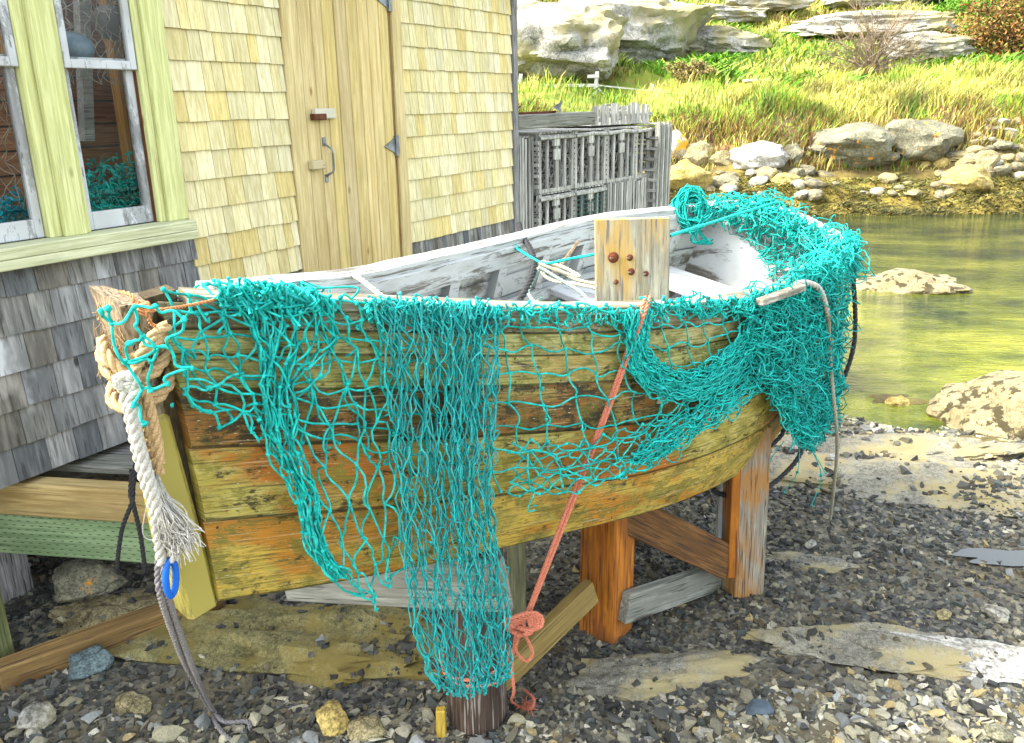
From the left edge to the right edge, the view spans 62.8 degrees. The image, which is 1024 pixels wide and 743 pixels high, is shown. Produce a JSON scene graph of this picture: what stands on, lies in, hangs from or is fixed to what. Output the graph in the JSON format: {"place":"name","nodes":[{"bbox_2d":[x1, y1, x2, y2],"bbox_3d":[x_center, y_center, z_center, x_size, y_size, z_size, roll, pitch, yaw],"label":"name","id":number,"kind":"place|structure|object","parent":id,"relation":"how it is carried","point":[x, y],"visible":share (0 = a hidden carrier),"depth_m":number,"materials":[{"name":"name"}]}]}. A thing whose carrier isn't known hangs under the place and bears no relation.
{"place":"outdoors","nodes":[
{"label":"outdoors","id":0,"kind":"place"},
{"bbox_2d":[0,0,1023,742],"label":"ground","id":1,"kind":"structure","parent":0,"point":[84,686],"depth_m":3.74,"materials":[{"name":"gravel"}]},
{"bbox_2d":[52,558,128,602],"bbox_3d":[-1.979,0.969,3.919,0.343,0.178,0.268,-4,18,-11],"label":"boulder","id":2,"kind":"object","parent":1,"relation":"on","point":[77,580],"visible":0.93,"depth_m":3.85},
{"bbox_2d":[68,644,113,680],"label":"stone","id":3,"kind":"object","parent":1,"relation":"on","point":[90,661],"visible":1,"depth_m":3.38,"materials":[{"name":"grey stone"}]},
{"bbox_2d":[45,588,158,635],"bbox_3d":[-1.732,1.113,3.802,0.695,0.167,0.412,-3,18,-8],"label":"rock slab","id":4,"kind":"object","parent":1,"relation":"on","point":[95,608],"visible":0.28,"depth_m":3.74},
{"bbox_2d":[0,441,224,691],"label":"landing","id":5,"kind":"object","parent":1,"relation":"on","point":[63,517],"visible":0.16,"depth_m":3.52,"materials":[{"name":"beige wood"}]},
{"bbox_2d":[0,0,518,603],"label":"shed","id":6,"kind":"structure","parent":1,"relation":"on","point":[258,138],"depth_m":4.10,"materials":[{"name":"yellow wood"}]},
{"bbox_2d":[0,0,18,66],"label":"window","id":7,"kind":"structure","parent":6,"relation":"in","point":[10,58],"depth_m":3.15,"materials":[{"name":"paint"}]},
{"bbox_2d":[0,33,26,222],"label":"hung net","id":8,"kind":"object","parent":6,"relation":"hanging from","point":[8,130],"visible":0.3,"depth_m":3.46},
{"bbox_2d":[0,186,28,242],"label":"net heap","id":9,"kind":"object","parent":6,"relation":"on","point":[12,211],"visible":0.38,"depth_m":3.50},
{"bbox_2d":[0,54,44,242],"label":"window","id":10,"kind":"structure","parent":6,"relation":"in","point":[32,228],"depth_m":3.30,"materials":[{"name":"paint"}]},
{"bbox_2d":[16,151,140,229],"bbox_3d":[-1.912,-0.854,3.946,0.454,0.400,0.698,10,21,29],"label":"net heap","id":11,"kind":"object","parent":6,"relation":"on","point":[113,195],"visible":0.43,"depth_m":3.91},
{"bbox_2d":[66,31,94,57],"bbox_3d":[-1.867,-1.362,3.537,0.200,0.140,0.160,-1,18,0],"label":"buoy","id":12,"kind":"object","parent":6,"relation":"on","point":[80,45],"visible":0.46,"depth_m":3.49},
{"bbox_2d":[61,0,124,84],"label":"hung net","id":13,"kind":"object","parent":6,"relation":"hanging from","point":[78,15],"visible":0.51,"depth_m":3.70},
{"bbox_2d":[53,0,136,69],"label":"window","id":14,"kind":"structure","parent":6,"relation":"in","point":[130,63],"depth_m":3.51,"materials":[{"name":"paint"}]},
{"bbox_2d":[92,4,121,39],"bbox_3d":[-1.826,-1.587,3.809,0.150,0.150,0.150,-1,18,0],"label":"net float","id":15,"kind":"object","parent":6,"relation":"hanging from","point":[113,24],"visible":0.62,"depth_m":3.75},
{"bbox_2d":[64,57,153,229],"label":"window","id":16,"kind":"structure","parent":6,"relation":"in","point":[110,218],"depth_m":3.68,"materials":[{"name":"paint"}]},
{"bbox_2d":[115,461,146,574],"bbox_3d":[-1.502,0.577,3.244,0.116,0.545,0.212,-16,23,-39],"label":"black rope","id":17,"kind":"object","parent":6,"relation":"hanging from","point":[131,491],"visible":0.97,"depth_m":3.20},
{"bbox_2d":[296,0,399,270],"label":"door","id":18,"kind":"structure","parent":6,"relation":"in","point":[353,147],"depth_m":4.82,"materials":[{"name":"brown wood"}]},
{"bbox_2d":[107,595,444,688],"bbox_3d":[-0.967,1.208,3.633,2.147,0.314,0.681,1,18,7],"label":"rock slab","id":19,"kind":"object","parent":1,"relation":"on","point":[261,644],"visible":0.47,"depth_m":3.51,"materials":[{"name":"stone"}]},
{"bbox_2d":[315,699,349,736],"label":"stone","id":20,"kind":"object","parent":1,"relation":"on","point":[332,719],"visible":1,"depth_m":3.07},
{"bbox_2d":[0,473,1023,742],"bbox_3d":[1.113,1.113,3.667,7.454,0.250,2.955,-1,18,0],"label":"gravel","id":21,"kind":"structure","parent":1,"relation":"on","point":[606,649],"depth_m":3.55,"materials":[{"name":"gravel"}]},
{"bbox_2d":[16,701,56,729],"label":"stone","id":22,"kind":"object","parent":21,"relation":"on","point":[35,715],"visible":1,"depth_m":3.09,"materials":[{"name":"stone"}]},
{"bbox_2d":[114,691,151,715],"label":"stone","id":23,"kind":"object","parent":21,"relation":"on","point":[131,702],"visible":0.97,"depth_m":3.17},
{"bbox_2d":[347,715,386,742],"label":"stone","id":24,"kind":"object","parent":21,"relation":"on","point":[363,728],"visible":0.98,"depth_m":3.03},
{"bbox_2d":[0,673,1023,742],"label":"rubble","id":25,"kind":"object","parent":1,"relation":"on","point":[172,733],"visible":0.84,"depth_m":3.10,"materials":[{"name":"stone"}]},
{"bbox_2d":[285,425,771,737],"bbox_3d":[0.220,0.840,3.471,2.144,0.973,0.786,-12,21,-31],"label":"boat cradle","id":26,"kind":"object","parent":1,"relation":"on","point":[604,599],"visible":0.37,"depth_m":3.56,"materials":[{"name":"brown wood"}]},
{"bbox_2d":[89,200,843,619],"bbox_3d":[0.348,-0.003,3.144,1.237,1.243,3.528,9,20,29],"label":"boat","id":27,"kind":"object","parent":26,"relation":"on","point":[227,488],"visible":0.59,"depth_m":2.49,"materials":[{"name":"paint"}]},
{"bbox_2d":[92,301,175,475],"bbox_3d":[-0.778,0.040,1.752,0.156,0.387,0.233,-8,19,-23],"label":"tan rope","id":28,"kind":"object","parent":27,"relation":"attached to","point":[110,365],"visible":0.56,"depth_m":1.73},
{"bbox_2d":[111,370,205,568],"bbox_3d":[-0.755,0.223,1.794,0.140,0.517,0.149,-1,18,0],"label":"white rope","id":29,"kind":"object","parent":27,"relation":"on","point":[172,529],"visible":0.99,"depth_m":1.82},
{"bbox_2d":[162,557,179,598],"bbox_3d":[-0.787,0.475,1.935,0.028,0.113,0.042,5,19,17],"label":"rope ring","id":30,"kind":"object","parent":29,"relation":"hanging from","point":[170,593],"visible":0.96,"depth_m":1.93,"materials":[{"name":"blue plastic"}]},
{"bbox_2d":[120,290,217,326],"bbox_3d":[-0.663,-0.151,1.731,0.092,0.091,0.328,4,18,15],"label":"twine","id":31,"kind":"object","parent":27,"relation":"attached to","point":[143,311],"visible":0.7,"depth_m":1.59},
{"bbox_2d":[154,553,252,742],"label":"grey rope","id":32,"kind":"object","parent":27,"relation":"hanging from","point":[170,615],"visible":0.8,"depth_m":2.29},
{"bbox_2d":[347,273,382,294],"bbox_3d":[-0.423,-0.228,2.283,0.030,0.074,0.400,-16,23,-38],"label":"white rope","id":33,"kind":"object","parent":27,"relation":"on","point":[366,284],"visible":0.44,"depth_m":2.24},
{"bbox_2d":[363,291,515,699],"bbox_3d":[-0.183,0.413,2.383,0.480,1.367,0.140,-14,22,-35],"label":"fishing net","id":34,"kind":"object","parent":27,"relation":"hanging from","point":[472,324],"visible":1,"depth_m":2.33,"materials":[{"name":"fabric"}]},
{"bbox_2d":[97,277,785,611],"bbox_3d":[0.071,0.065,2.554,2.452,1.002,0.390,-17,24,-41],"label":"fishing net","id":35,"kind":"object","parent":27,"relation":"hanging from","point":[290,297],"visible":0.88,"depth_m":2.16,"materials":[{"name":"fabric"}]},
{"bbox_2d":[515,221,536,300],"bbox_3d":[0.050,-0.402,3.176,0.094,0.216,0.912,0,18,2],"label":"black rope","id":36,"kind":"object","parent":27,"relation":"on","point":[529,280],"visible":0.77,"depth_m":3.03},
{"bbox_2d":[441,295,651,716],"bbox_3d":[0.093,0.540,2.869,0.728,1.619,0.361,-1,18,0],"label":"orange rope","id":37,"kind":"object","parent":27,"relation":"hanging from","point":[535,620],"visible":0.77,"depth_m":2.78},
{"bbox_2d":[527,260,590,300],"bbox_3d":[0.174,-0.297,2.939,0.290,0.145,0.121,15,24,40],"label":"mooring line","id":38,"kind":"object","parent":27,"relation":"in","point":[565,282],"visible":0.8,"depth_m":2.99,"materials":[{"name":"white fabric"}]},
{"bbox_2d":[536,260,594,288],"bbox_3d":[0.206,-0.347,3.002,0.264,0.084,0.056,9,20,28],"label":"mooring line","id":39,"kind":"object","parent":27,"relation":"in","point":[573,275],"visible":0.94,"depth_m":3.00,"materials":[{"name":"beige fabric"}]},
{"bbox_2d":[512,201,778,264],"bbox_3d":[0.705,-0.559,3.365,1.536,0.113,0.679,-9,20,-24],"label":"teal line","id":40,"kind":"object","parent":27,"relation":"attached to","point":[518,249],"visible":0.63,"depth_m":3.19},
{"bbox_2d":[669,183,712,244],"bbox_3d":[0.923,-0.814,4.324,0.222,0.306,0.219,-1,18,0],"label":"line coil","id":41,"kind":"object","parent":27,"relation":"hanging from","point":[686,195],"visible":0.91,"depth_m":4.28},
{"bbox_2d":[685,188,875,506],"bbox_3d":[1.236,0.020,3.855,0.906,1.584,1.656,-1,18,0],"label":"fishing net","id":42,"kind":"object","parent":27,"relation":"hanging from","point":[807,416],"visible":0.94,"depth_m":3.52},
{"bbox_2d":[711,267,857,497],"bbox_3d":[1.261,-0.012,4.063,0.988,1.153,0.267,-13,21,-33],"label":"black rope","id":43,"kind":"object","parent":27,"relation":"hanging from","point":[790,467],"visible":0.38,"depth_m":4.20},
{"bbox_2d":[793,279,838,520],"bbox_3d":[1.433,0.245,3.828,0.129,1.547,1.236,11,21,32],"label":"grey rope","id":44,"kind":"object","parent":27,"relation":"hanging from","point":[816,286],"visible":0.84,"depth_m":3.67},
{"bbox_2d":[517,0,544,10],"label":"rock outcrop","id":45,"kind":"object","parent":1,"relation":"on","point":[523,4],"visible":0.26,"depth_m":34.61,"materials":[{"name":"stone"}]},
{"bbox_2d":[517,1,628,82],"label":"rock outcrop","id":46,"kind":"object","parent":1,"relation":"on","point":[577,39],"visible":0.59,"depth_m":23.93,"materials":[{"name":"stone"}]},
{"bbox_2d":[519,71,653,95],"bbox_3d":[2.176,-8.175,24.094,4.131,0.852,0.140,-1,18,0],"label":"rail fence","id":47,"kind":"object","parent":1,"relation":"on","point":[596,77],"visible":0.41,"depth_m":24.07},
{"bbox_2d":[558,0,717,63],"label":"rock outcrop","id":48,"kind":"object","parent":1,"relation":"on","point":[665,30],"visible":0.43,"depth_m":27.71,"materials":[{"name":"stone"}]},
{"bbox_2d":[562,650,767,701],"bbox_3d":[0.553,1.252,3.391,1.115,0.138,0.322,-3,18,-5],"label":"rock slab","id":49,"kind":"object","parent":1,"relation":"on","point":[699,668],"visible":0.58,"depth_m":3.37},
{"bbox_2d":[671,129,688,158],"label":"boulder","id":50,"kind":"object","parent":1,"relation":"on","point":[680,143],"visible":0.51,"depth_m":19.77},
{"bbox_2d":[670,158,713,190],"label":"boulder","id":51,"kind":"object","parent":1,"relation":"on","point":[685,171],"visible":0.69,"depth_m":18.68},
{"bbox_2d":[662,57,721,82],"bbox_3d":[5.214,-8.676,24.273,1.537,0.814,1.308,-7,19,-20],"label":"brown bush","id":52,"kind":"object","parent":1,"relation":"on","point":[685,68],"visible":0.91,"depth_m":24.08,"materials":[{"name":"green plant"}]},
{"bbox_2d":[682,140,714,165],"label":"boulder","id":53,"kind":"object","parent":1,"relation":"on","point":[698,153],"visible":0.74,"depth_m":19.68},
{"bbox_2d":[709,150,730,164],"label":"boulder","id":54,"kind":"object","parent":1,"relation":"on","point":[721,157],"visible":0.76,"depth_m":19.43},
{"bbox_2d":[686,25,771,56],"bbox_3d":[7.114,-11.704,30.049,4.125,1.199,2.891,-1,18,0],"label":"rock outcrop","id":55,"kind":"object","parent":1,"relation":"on","point":[712,38],"visible":0.48,"depth_m":28.95,"materials":[{"name":"stone"}]},
{"bbox_2d":[720,175,740,182],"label":"shore stone","id":56,"kind":"object","parent":1,"relation":"on","point":[729,178],"visible":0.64,"depth_m":18.86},
{"bbox_2d":[701,3,769,23],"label":"rock outcrop","id":57,"kind":"object","parent":1,"relation":"on","point":[735,14],"visible":0.48,"depth_m":34.31,"materials":[{"name":"stone"}]},
{"bbox_2d":[747,175,768,186],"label":"shore stone","id":58,"kind":"object","parent":1,"relation":"on","point":[757,180],"visible":0.9,"depth_m":18.60,"materials":[{"name":"stone"}]},
{"bbox_2d":[744,699,773,716],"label":"stone","id":59,"kind":"object","parent":1,"relation":"on","point":[753,707],"visible":0.95,"depth_m":3.15,"materials":[{"name":"stone"}]},
{"bbox_2d":[730,140,789,169],"bbox_3d":[5.720,-5.019,19.432,1.418,0.664,1.241,-1,18,0],"label":"boulder","id":60,"kind":"object","parent":1,"relation":"on","point":[757,154],"visible":0.92,"depth_m":19.00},
{"bbox_2d":[755,166,777,180],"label":"boulder","id":61,"kind":"object","parent":1,"relation":"on","point":[770,172],"visible":0.68,"depth_m":18.77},
{"bbox_2d":[725,0,815,11],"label":"rock outcrop","id":62,"kind":"object","parent":1,"relation":"on","point":[786,5],"visible":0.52,"depth_m":35.52,"materials":[{"name":"stone"}]},
{"bbox_2d":[518,57,1023,173],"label":"dry grass","id":63,"kind":"structure","parent":1,"relation":"on","point":[921,88],"depth_m":20.90,"materials":[{"name":"green plant"}]},
{"bbox_2d":[518,0,1023,94],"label":"meadow grass","id":64,"kind":"structure","parent":1,"relation":"on","point":[796,48],"depth_m":27.50,"materials":[{"name":"green plant"}]},
{"bbox_2d":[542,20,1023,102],"bbox_3d":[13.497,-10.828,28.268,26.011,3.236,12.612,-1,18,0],"label":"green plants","id":65,"kind":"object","parent":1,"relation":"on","point":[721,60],"visible":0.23,"depth_m":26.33,"materials":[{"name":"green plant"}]},
{"bbox_2d":[784,143,803,162],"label":"boulder","id":66,"kind":"object","parent":1,"relation":"on","point":[795,148],"visible":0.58,"depth_m":19.56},
{"bbox_2d":[765,551,859,572],"bbox_3d":[1.491,0.975,4.214,0.553,0.072,0.183,5,19,16],"label":"rock slab","id":67,"kind":"object","parent":1,"relation":"on","point":[826,563],"visible":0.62,"depth_m":4.20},
{"bbox_2d":[806,189,823,201],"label":"shore stone","id":68,"kind":"object","parent":1,"relation":"on","point":[815,194],"visible":0.83,"depth_m":18.07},
{"bbox_2d":[803,179,826,188],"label":"shore stone","id":69,"kind":"object","parent":1,"relation":"on","point":[814,183],"visible":0.93,"depth_m":18.24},
{"bbox_2d":[669,160,1023,216],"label":"seaweed","id":70,"kind":"object","parent":1,"relation":"on","point":[893,211],"visible":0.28,"depth_m":18.15,"materials":[{"name":"brown plant"}]},
{"bbox_2d":[769,173,799,183],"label":"boulder","id":71,"kind":"object","parent":70,"relation":"on","point":[780,177],"visible":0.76,"depth_m":18.61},
{"bbox_2d":[806,122,896,168],"bbox_3d":[7.971,-5.322,19.824,2.051,1.106,1.939,-1,18,0],"label":"boulder","id":72,"kind":"object","parent":1,"relation":"on","point":[865,144],"visible":0.87,"depth_m":19.25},
{"bbox_2d":[732,622,980,680],"bbox_3d":[1.577,1.186,3.541,1.270,0.147,0.377,2,18,9],"label":"rock slab","id":73,"kind":"object","parent":1,"relation":"on","point":[843,641],"visible":0.56,"depth_m":3.49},
{"bbox_2d":[691,414,1023,499],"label":"gravel","id":74,"kind":"structure","parent":1,"relation":"on","point":[872,427],"depth_m":5.41,"materials":[{"name":"stone"}]},
{"bbox_2d":[776,432,1023,461],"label":"rock slab","id":75,"kind":"object","parent":74,"relation":"on","point":[977,449],"visible":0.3,"depth_m":5.65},
{"bbox_2d":[819,0,905,9],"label":"rock outcrop","id":76,"kind":"object","parent":1,"relation":"on","point":[837,4],"visible":0.55,"depth_m":36.85,"materials":[{"name":"stone"}]},
{"bbox_2d":[789,0,946,74],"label":"bare shrub","id":77,"kind":"object","parent":1,"relation":"on","point":[867,58],"visible":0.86,"depth_m":26.46,"materials":[{"name":"brown plant"}]},
{"bbox_2d":[777,10,958,38],"bbox_3d":[13.813,-13.458,32.757,6.555,1.103,4.063,-1,18,0],"label":"rock outcrop","id":78,"kind":"object","parent":1,"relation":"on","point":[820,24],"visible":0.6,"depth_m":31.44,"materials":[{"name":"stone"}]},
{"bbox_2d":[871,152,899,167],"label":"boulder","id":79,"kind":"object","parent":1,"relation":"on","point":[892,157],"visible":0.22,"depth_m":19.50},
{"bbox_2d":[878,172,897,183],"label":"shore stone","id":80,"kind":"object","parent":1,"relation":"on","point":[887,177],"visible":0.96,"depth_m":18.71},
{"bbox_2d":[769,452,1023,516],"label":"rock slab","id":81,"kind":"object","parent":1,"relation":"on","point":[936,474],"visible":0.34,"depth_m":5.07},
{"bbox_2d":[865,394,928,404],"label":"boulder","id":82,"kind":"object","parent":1,"relation":"on","point":[880,398],"visible":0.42,"depth_m":6.84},
{"bbox_2d":[885,395,909,406],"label":"boulder","id":83,"kind":"object","parent":82,"relation":"on","point":[900,401],"visible":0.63,"depth_m":6.74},
{"bbox_2d":[884,119,963,162],"bbox_3d":[9.639,-5.450,19.975,1.904,1.113,1.626,-1,18,0],"label":"boulder","id":84,"kind":"object","parent":1,"relation":"on","point":[929,140],"visible":0.81,"depth_m":19.43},
{"bbox_2d":[875,31,980,59],"bbox_3d":[13.915,-10.884,28.105,3.088,0.954,2.590,-1,18,0],"label":"rock outcrop","id":85,"kind":"object","parent":1,"relation":"on","point":[948,45],"visible":0.53,"depth_m":27.11,"materials":[{"name":"stone"}]},
{"bbox_2d":[935,608,951,620],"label":"stone","id":86,"kind":"object","parent":1,"relation":"on","point":[942,614],"visible":1,"depth_m":3.69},
{"bbox_2d":[945,150,967,161],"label":"boulder","id":87,"kind":"object","parent":1,"relation":"on","point":[955,155],"visible":0.51,"depth_m":19.44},
{"bbox_2d":[890,632,1023,683],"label":"rock slab","id":88,"kind":"object","parent":1,"relation":"on","point":[1009,670],"visible":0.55,"depth_m":3.41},
{"bbox_2d":[940,164,993,191],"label":"boulder","id":89,"kind":"object","parent":1,"relation":"on","point":[970,176],"visible":0.88,"depth_m":18.14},
{"bbox_2d":[931,0,1005,19],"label":"green bush","id":90,"kind":"object","parent":1,"relation":"on","point":[956,7],"visible":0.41,"depth_m":35.75,"materials":[{"name":"green plant"}]},
{"bbox_2d":[926,370,1023,439],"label":"boulder","id":91,"kind":"object","parent":1,"relation":"on","point":[991,404],"visible":0.46,"depth_m":6.23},
{"bbox_2d":[965,145,986,152],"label":"rubble stone","id":92,"kind":"object","parent":1,"relation":"on","point":[975,149],"visible":0.53,"depth_m":19.23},
{"bbox_2d":[940,0,1023,61],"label":"rust bush","id":93,"kind":"object","parent":1,"relation":"on","point":[1011,40],"visible":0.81,"depth_m":27.08,"materials":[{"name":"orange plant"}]},
{"bbox_2d":[950,548,1023,565],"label":"puddle","id":94,"kind":"object","parent":1,"relation":"on","point":[1006,557],"visible":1,"depth_m":4.22,"materials":[{"name":"grey liquid"}]},
{"bbox_2d":[973,150,1000,169],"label":"boulder","id":95,"kind":"object","parent":1,"relation":"on","point":[989,159],"visible":0.53,"depth_m":18.85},
{"bbox_2d":[958,435,1015,442],"bbox_3d":[3.268,0.506,5.811,0.480,0.074,0.228,-3,18,-5],"label":"rock slab","id":96,"kind":"object","parent":1,"relation":"on","point":[985,438],"visible":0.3,"depth_m":5.85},
{"bbox_2d":[980,604,1009,623],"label":"stone","id":97,"kind":"object","parent":1,"relation":"on","point":[998,614],"visible":1,"depth_m":3.66,"materials":[{"name":"stone"}]},
{"bbox_2d":[984,724,1014,742],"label":"stone","id":98,"kind":"object","parent":1,"relation":"on","point":[998,733],"visible":1,"depth_m":3.01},
{"bbox_2d":[993,165,1011,175],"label":"rubble stone","id":99,"kind":"object","parent":1,"relation":"on","point":[1002,170],"visible":0.9,"depth_m":18.67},
{"bbox_2d":[993,140,1013,149],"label":"rubble stone","id":100,"kind":"object","parent":1,"relation":"on","point":[1003,145],"visible":0.93,"depth_m":19.30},
{"bbox_2d":[799,213,1023,431],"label":"water","id":101,"kind":"structure","parent":0,"point":[924,346],"depth_m":9.53,"materials":[{"name":"liquid"}]},
{"bbox_2d":[844,268,972,294],"bbox_3d":[5.039,-1.092,10.943,1.610,0.460,1.088,-3,18,-5],"label":"boulder","id":102,"kind":"object","parent":101,"relation":"in","point":[904,281],"visible":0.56,"depth_m":10.69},
{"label":"trap platform","id":103,"kind":"object","parent":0,"visible":0},
{"bbox_2d":[519,136,533,229],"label":"lobster trap","id":104,"kind":"object","parent":103,"relation":"on","point":[526,182],"visible":0.14,"depth_m":6.72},
{"bbox_2d":[534,188,575,227],"bbox_3d":[0.083,-1.352,7.344,0.834,0.482,0.589,12,22,35],"label":"lobster trap","id":105,"kind":"object","parent":103,"relation":"on","point":[559,202],"visible":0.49,"depth_m":7.08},
{"bbox_2d":[519,130,575,193],"bbox_3d":[0.076,-1.814,7.196,0.834,0.482,0.589,12,22,35],"label":"lobster trap","id":106,"kind":"object","parent":105,"relation":"on","point":[558,181],"visible":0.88,"depth_m":6.99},
{"bbox_2d":[518,112,594,129],"bbox_3d":[0.330,-2.039,6.804,0.140,0.105,0.964,15,25,41],"label":"timber","id":107,"kind":"object","parent":106,"relation":"on","point":[534,121],"visible":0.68,"depth_m":6.73,"materials":[{"name":"grey wood"}]},
{"bbox_2d":[518,101,562,114],"bbox_3d":[0.219,-2.120,6.757,0.488,0.124,0.085,-11,20,-29],"label":"anchor","id":108,"kind":"object","parent":107,"relation":"on","point":[557,106],"visible":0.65,"depth_m":6.78,"materials":[{"name":"grey metal"}]},
{"bbox_2d":[541,183,606,223],"bbox_3d":[0.393,-1.485,7.745,0.834,0.482,0.549,12,22,35],"label":"lobster trap","id":109,"kind":"object","parent":103,"relation":"on","point":[592,196],"visible":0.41,"depth_m":7.52,"materials":[{"name":"grey wood"}]},
{"bbox_2d":[521,128,608,187],"bbox_3d":[0.399,-1.952,7.612,0.834,0.482,0.594,12,22,35],"label":"lobster trap","id":110,"kind":"object","parent":109,"relation":"on","point":[593,138],"visible":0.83,"depth_m":7.45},
{"bbox_2d":[577,178,634,216],"bbox_3d":[0.710,-1.628,8.164,0.820,0.507,0.549,12,22,35],"label":"lobster trap","id":111,"kind":"object","parent":103,"relation":"on","point":[620,195],"visible":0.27,"depth_m":7.90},
{"bbox_2d":[551,126,637,182],"bbox_3d":[0.719,-2.089,8.026,0.834,0.482,0.582,12,22,35],"label":"lobster trap","id":112,"kind":"object","parent":111,"relation":"on","point":[621,139],"visible":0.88,"depth_m":7.86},
{"bbox_2d":[558,102,651,125],"bbox_3d":[0.831,-2.502,8.134,0.610,0.200,1.174,12,22,35],"label":"picket crate","id":113,"kind":"object","parent":112,"relation":"on","point":[634,114],"visible":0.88,"depth_m":7.95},
{"bbox_2d":[609,174,653,208],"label":"lobster trap","id":114,"kind":"object","parent":103,"relation":"on","point":[642,187],"visible":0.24,"depth_m":8.24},
{"bbox_2d":[599,125,654,177],"bbox_3d":[1.044,-2.228,8.445,0.834,0.482,0.589,12,22,35],"label":"lobster trap","id":115,"kind":"object","parent":114,"relation":"on","point":[647,132],"visible":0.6,"depth_m":8.17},
{"bbox_2d":[595,121,672,207],"bbox_3d":[1.179,-2.021,8.536,0.820,1.017,0.294,12,22,35],"label":"lobster trap","id":116,"kind":"object","parent":103,"relation":"on","point":[661,159],"visible":0.33,"depth_m":8.26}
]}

